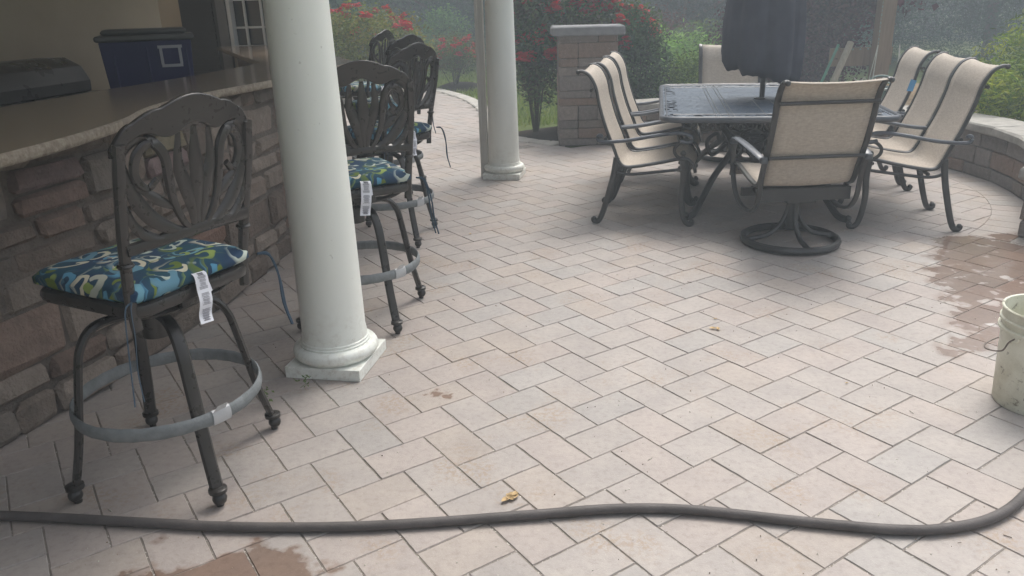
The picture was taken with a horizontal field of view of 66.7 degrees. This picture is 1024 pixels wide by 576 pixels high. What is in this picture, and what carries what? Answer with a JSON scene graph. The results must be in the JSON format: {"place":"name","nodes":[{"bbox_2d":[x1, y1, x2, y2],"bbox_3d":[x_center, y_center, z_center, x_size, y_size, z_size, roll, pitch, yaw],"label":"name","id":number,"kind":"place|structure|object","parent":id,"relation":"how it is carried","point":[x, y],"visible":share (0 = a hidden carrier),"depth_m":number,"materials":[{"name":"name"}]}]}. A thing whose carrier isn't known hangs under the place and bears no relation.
{"place":"outdoors","nodes":[
{"label":"outdoors","id":0,"kind":"place"},
{"bbox_2d":[294,375,310,387],"bbox_3d":[-0.827,0.371,3.085,0.048,0.058,0.064,17,28,42],"label":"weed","id":1,"kind":"object","parent":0,"point":[304,380],"visible":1,"depth_m":3.08,"materials":[{"name":"green plant"}]},
{"bbox_2d":[0,89,1023,575],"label":"patio","id":2,"kind":"structure","parent":0,"point":[536,225],"depth_m":2.94,"materials":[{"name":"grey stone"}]},
{"bbox_2d":[32,93,293,506],"bbox_3d":[-1.127,0.015,2.425,0.662,1.230,0.656,8,22,25],"label":"bar stool","id":3,"kind":"object","parent":2,"relation":"on","point":[146,283],"visible":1,"depth_m":2.28,"materials":[{"name":"brown metal"}]},
{"bbox_2d":[0,45,350,447],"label":"bar counter","id":4,"kind":"object","parent":2,"relation":"on","point":[56,197],"visible":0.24,"depth_m":3.00,"materials":[{"name":"stone"}]},
{"bbox_2d":[0,57,93,106],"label":"grill","id":5,"kind":"object","parent":4,"relation":"on","point":[22,81],"visible":0.82,"depth_m":4.47,"materials":[{"name":"metal"}]},
{"bbox_2d":[93,27,193,88],"bbox_3d":[-2.468,-1.543,5.302,0.600,0.430,0.455,-9,22,-20],"label":"storage box","id":6,"kind":"object","parent":4,"relation":"on","point":[134,56],"visible":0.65,"depth_m":5.11,"materials":[{"name":"blue plastic"}]},
{"bbox_2d":[262,0,385,381],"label":"porch column","id":7,"kind":"structure","parent":2,"relation":"on","point":[337,340],"depth_m":2.99,"materials":[{"name":"white paint"}]},
{"bbox_2d":[339,30,395,108],"bbox_3d":[-1.462,-1.888,7.646,0.635,1.230,0.636,5,21,19],"label":"bar stool","id":8,"kind":"object","parent":2,"relation":"on","point":[381,36],"visible":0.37,"depth_m":7.39,"materials":[{"name":"brown metal"}]},
{"bbox_2d":[296,60,438,333],"bbox_3d":[-0.749,-0.450,3.661,0.696,1.230,0.696,-11,22,-24],"label":"bar stool","id":9,"kind":"object","parent":2,"relation":"on","point":[371,179],"visible":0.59,"depth_m":3.44,"materials":[{"name":"brown metal"}]},
{"bbox_2d":[352,34,435,193],"bbox_3d":[-1.032,-1.404,6.290,0.667,1.230,0.664,10,23,30],"label":"bar stool","id":10,"kind":"object","parent":2,"relation":"on","point":[404,41],"visible":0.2,"depth_m":6.03,"materials":[{"name":"brown metal"}]},
{"bbox_2d":[344,42,450,247],"bbox_3d":[-0.808,-0.916,4.938,0.672,1.230,0.672,11,24,32],"label":"bar stool","id":11,"kind":"object","parent":2,"relation":"on","point":[422,130],"visible":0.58,"depth_m":4.79,"materials":[{"name":"brown metal"}]},
{"bbox_2d":[483,0,525,179],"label":"porch column","id":12,"kind":"structure","parent":2,"relation":"on","point":[504,162],"depth_m":6.52,"materials":[{"name":"white paint"}]},
{"bbox_2d":[474,0,488,176],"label":"downspout","id":13,"kind":"object","parent":12,"relation":"attached to","point":[481,75],"visible":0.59,"depth_m":6.58,"materials":[{"name":"white metal"}]},
{"bbox_2d":[501,490,517,500],"bbox_3d":[-0.005,0.642,2.385,0.037,0.008,0.069,10,23,29],"label":"dry leaf","id":14,"kind":"object","parent":2,"relation":"on","point":[511,495],"visible":1,"depth_m":2.39,"materials":[{"name":"beige plant"}]},
{"bbox_2d":[0,488,1023,535],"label":"garden hose","id":15,"kind":"object","parent":2,"relation":"on","point":[1013,505],"visible":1,"depth_m":2.26,"materials":[{"name":"rubber"}]},
{"bbox_2d":[576,63,697,226],"bbox_3d":[0.876,-0.997,5.334,0.798,1.020,0.627,3,21,13],"label":"dining chair","id":16,"kind":"object","parent":2,"relation":"on","point":[684,152],"visible":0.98,"depth_m":5.24,"materials":[{"name":"beige fabric"}]},
{"bbox_2d":[593,57,700,201],"bbox_3d":[1.042,-1.220,5.930,0.798,1.020,0.627,3,21,13],"label":"dining chair","id":17,"kind":"object","parent":2,"relation":"on","point":[611,69],"visible":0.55,"depth_m":5.92,"materials":[{"name":"beige fabric"}]},
{"bbox_2d":[603,51,699,180],"bbox_3d":[1.193,-1.462,6.578,0.798,1.020,0.627,3,21,12],"label":"dining chair","id":18,"kind":"object","parent":2,"relation":"on","point":[620,62],"visible":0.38,"depth_m":6.59,"materials":[{"name":"beige fabric"}]},
{"bbox_2d":[698,44,769,162],"bbox_3d":[2.044,-1.729,7.226,0.692,1.014,0.795,1,20,7],"label":"swivel chair","id":19,"kind":"object","parent":2,"relation":"on","point":[712,69],"visible":0.12,"depth_m":7.37,"materials":[{"name":"brown metal"}]},
{"bbox_2d":[721,0,806,97],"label":"patio umbrella","id":20,"kind":"object","parent":2,"relation":"on","point":[763,40],"visible":0.95,"depth_m":5.40,"materials":[{"name":"grey fabric"}]},
{"bbox_2d":[659,83,901,222],"bbox_3d":[1.841,-1.066,5.871,1.460,0.733,2.070,2,20,10],"label":"dining table","id":21,"kind":"object","parent":2,"relation":"on","point":[727,109],"visible":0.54,"depth_m":5.50,"materials":[{"name":"metal"}]},
{"bbox_2d":[729,76,894,255],"bbox_3d":[1.693,-0.740,4.555,0.692,1.014,0.795,-3,20,-2],"label":"swivel chair","id":22,"kind":"object","parent":2,"relation":"on","point":[819,137],"visible":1,"depth_m":4.35,"materials":[{"name":"beige fabric"}]},
{"bbox_2d":[617,98,1023,236],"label":"sitting wall","id":23,"kind":"structure","parent":2,"relation":"on","point":[993,152],"depth_m":6.11,"materials":[{"name":"stone"}]},
{"bbox_2d":[837,52,973,204],"bbox_3d":[2.693,-1.131,5.550,0.798,1.020,0.627,2,21,11],"label":"dining chair","id":24,"kind":"object","parent":2,"relation":"on","point":[930,90],"visible":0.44,"depth_m":5.49,"materials":[{"name":"beige fabric"}]},
{"bbox_2d":[873,46,940,184],"bbox_3d":[2.840,-1.387,6.234,0.798,1.020,0.627,2,21,11],"label":"dining chair","id":25,"kind":"object","parent":2,"relation":"on","point":[912,59],"visible":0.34,"depth_m":6.09,"materials":[{"name":"beige fabric"}]},
{"bbox_2d":[835,57,1010,231],"bbox_3d":[2.579,-0.934,5.022,0.798,1.020,0.627,2,21,11],"label":"dining chair","id":26,"kind":"object","parent":2,"relation":"on","point":[939,138],"visible":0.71,"depth_m":4.88,"materials":[{"name":"beige fabric"}]},
{"bbox_2d":[984,294,1023,414],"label":"bucket","id":27,"kind":"object","parent":2,"relation":"on","point":[1008,387],"visible":1,"depth_m":2.77,"materials":[{"name":"white plastic"}]},
{"bbox_2d":[85,184,1011,575],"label":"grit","id":28,"kind":"object","parent":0,"point":[625,398],"visible":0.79,"depth_m":3.01,"materials":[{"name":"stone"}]},
{"bbox_2d":[356,0,1022,147],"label":"lawn","id":29,"kind":"structure","parent":0,"point":[892,68],"depth_m":16.34,"materials":[{"name":"green plant"}]},
{"bbox_2d":[0,0,266,90],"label":"house","id":30,"kind":"structure","parent":29,"relation":"on","point":[67,29],"depth_m":5.98,"materials":[{"name":"beige paint"}]},
{"bbox_2d":[225,0,266,45],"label":"window","id":31,"kind":"structure","parent":30,"relation":"in","point":[249,25],"depth_m":8.65,"materials":[{"name":"white glass"}]},
{"bbox_2d":[329,0,407,53],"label":"leafy tree","id":32,"kind":"object","parent":29,"relation":"on","point":[334,4],"visible":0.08,"depth_m":18.66,"materials":[{"name":"green plant"}]},
{"bbox_2d":[329,0,437,90],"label":"rose bush","id":33,"kind":"object","parent":29,"relation":"on","point":[346,33],"visible":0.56,"depth_m":12.28,"materials":[{"name":"green plant"}]},
{"bbox_2d":[416,3,473,66],"bbox_3d":[-1.583,-5.963,18.444,1.607,1.504,1.584,-2,20,0],"label":"green bush","id":34,"kind":"object","parent":29,"relation":"on","point":[443,22],"visible":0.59,"depth_m":18.18,"materials":[{"name":"green plant"}]},
{"bbox_2d":[437,82,476,91],"bbox_3d":[-0.964,-3.844,14.744,1.041,0.090,1.553,-2,20,0],"label":"mulch bed","id":35,"kind":"object","parent":29,"relation":"on","point":[463,85],"visible":0.68,"depth_m":14.37,"materials":[{"name":"grey"}]},
{"bbox_2d":[428,27,485,84],"bbox_3d":[-1.059,-4.266,14.393,1.266,1.075,1.372,9,23,27],"label":"rose bush","id":36,"kind":"object","parent":35,"relation":"on","point":[465,53],"visible":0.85,"depth_m":14.20,"materials":[{"name":"green plant"}]},
{"bbox_2d":[409,0,526,63],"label":"leafy tree","id":37,"kind":"object","parent":29,"relation":"on","point":[462,6],"visible":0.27,"depth_m":19.54,"materials":[{"name":"green plant"}]},
{"bbox_2d":[436,88,564,146],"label":"kerb","id":38,"kind":"structure","parent":29,"relation":"on","point":[472,101],"depth_m":11.56,"materials":[{"name":"concrete"}]},
{"bbox_2d":[412,64,655,126],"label":"grass","id":39,"kind":"structure","parent":29,"relation":"on","point":[441,80],"depth_m":13.15,"materials":[{"name":"green plant"}]},
{"bbox_2d":[518,126,565,146],"bbox_3d":[1.235,-1.898,9.250,2.671,0.090,1.494,-5,20,-9],"label":"mulch bed","id":40,"kind":"object","parent":29,"relation":"on","point":[549,133],"visible":0.15,"depth_m":8.97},
{"bbox_2d":[513,0,574,131],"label":"rose bush","id":41,"kind":"object","parent":40,"relation":"on","point":[532,19],"visible":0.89,"depth_m":8.66,"materials":[{"name":"green plant"}]},
{"bbox_2d":[550,24,625,145],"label":"stone pillar","id":42,"kind":"structure","parent":40,"relation":"on","point":[580,47],"depth_m":7.96,"materials":[{"name":"stone"}]},
{"bbox_2d":[542,0,637,85],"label":"rose bush","id":43,"kind":"object","parent":40,"relation":"on","point":[584,12],"visible":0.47,"depth_m":8.70,"materials":[{"name":"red plant"}]},
{"bbox_2d":[604,0,679,98],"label":"rose bush","id":44,"kind":"object","parent":40,"relation":"on","point":[639,39],"visible":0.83,"depth_m":8.67,"materials":[{"name":"green plant"}]},
{"bbox_2d":[649,44,698,97],"bbox_3d":[2.017,-2.329,9.014,0.963,0.963,0.921,-2,20,0],"label":"boxwood shrub","id":45,"kind":"object","parent":40,"relation":"on","point":[692,68],"visible":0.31,"depth_m":8.88,"materials":[{"name":"green plant"}]},
{"bbox_2d":[621,0,726,39],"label":"leafy tree","id":46,"kind":"object","parent":29,"relation":"on","point":[696,7],"visible":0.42,"depth_m":17.30,"materials":[{"name":"green plant"}]},
{"bbox_2d":[629,18,721,96],"bbox_3d":[2.478,-3.630,12.228,2.461,1.189,1.785,-2,20,0],"label":"grassy plant","id":47,"kind":"object","parent":29,"relation":"on","point":[685,44],"visible":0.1,"depth_m":11.94,"materials":[{"name":"green plant"}]},
{"bbox_2d":[335,0,1023,54],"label":"woodland","id":48,"kind":"object","parent":29,"relation":"on","point":[404,6],"visible":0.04,"depth_m":24.17,"materials":[{"name":"green plant"}]},
{"bbox_2d":[663,13,723,53],"bbox_3d":[3.356,-4.191,13.627,1.924,1.208,1.586,-2,20,0],"label":"perennial plant","id":49,"kind":"object","parent":29,"relation":"on","point":[695,27],"visible":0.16,"depth_m":13.38,"materials":[{"name":"green plant"}]},
{"bbox_2d":[702,0,938,82],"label":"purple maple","id":50,"kind":"object","parent":29,"relation":"on","point":[824,35],"visible":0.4,"depth_m":11.23,"materials":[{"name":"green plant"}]},
{"bbox_2d":[815,0,969,62],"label":"evergreen tree","id":51,"kind":"object","parent":29,"relation":"on","point":[897,22],"visible":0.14,"depth_m":16.60,"materials":[{"name":"green plant"}]},
{"bbox_2d":[887,83,1000,105],"bbox_3d":[6.082,-2.687,11.031,6.742,0.090,5.132,-2,20,0],"label":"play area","id":52,"kind":"object","parent":29,"relation":"on","point":[910,98],"visible":0.01,"depth_m":11.21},
{"bbox_2d":[820,0,897,81],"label":"swing set","id":53,"kind":"object","parent":52,"relation":"on","point":[848,55],"visible":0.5,"depth_m":10.49,"materials":[{"name":"brown wood"}]},
{"bbox_2d":[868,0,906,99],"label":"toddler swing","id":54,"kind":"object","parent":53,"relation":"hanging from","point":[886,87],"visible":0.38,"depth_m":9.23,"materials":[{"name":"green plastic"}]},
{"bbox_2d":[917,0,958,71],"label":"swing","id":55,"kind":"object","parent":53,"relation":"hanging from","point":[953,31],"visible":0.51,"depth_m":9.25,"materials":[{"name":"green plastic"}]},
{"bbox_2d":[895,0,1023,63],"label":"evergreen tree","id":56,"kind":"object","parent":29,"relation":"on","point":[989,18],"visible":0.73,"depth_m":16.03,"materials":[{"name":"green plant"}]},
{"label":"mulch bed","id":57,"kind":"structure","parent":29,"relation":"on","visible":0},
{"bbox_2d":[971,9,1023,118],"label":"juniper","id":58,"kind":"object","parent":57,"relation":"on","point":[1018,40],"visible":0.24,"depth_m":7.64,"materials":[{"name":"green plant"}]},
{"bbox_2d":[974,46,1023,120],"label":"juniper","id":59,"kind":"object","parent":57,"relation":"on","point":[991,97],"visible":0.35,"depth_m":6.60,"materials":[{"name":"green plant"}]}
]}

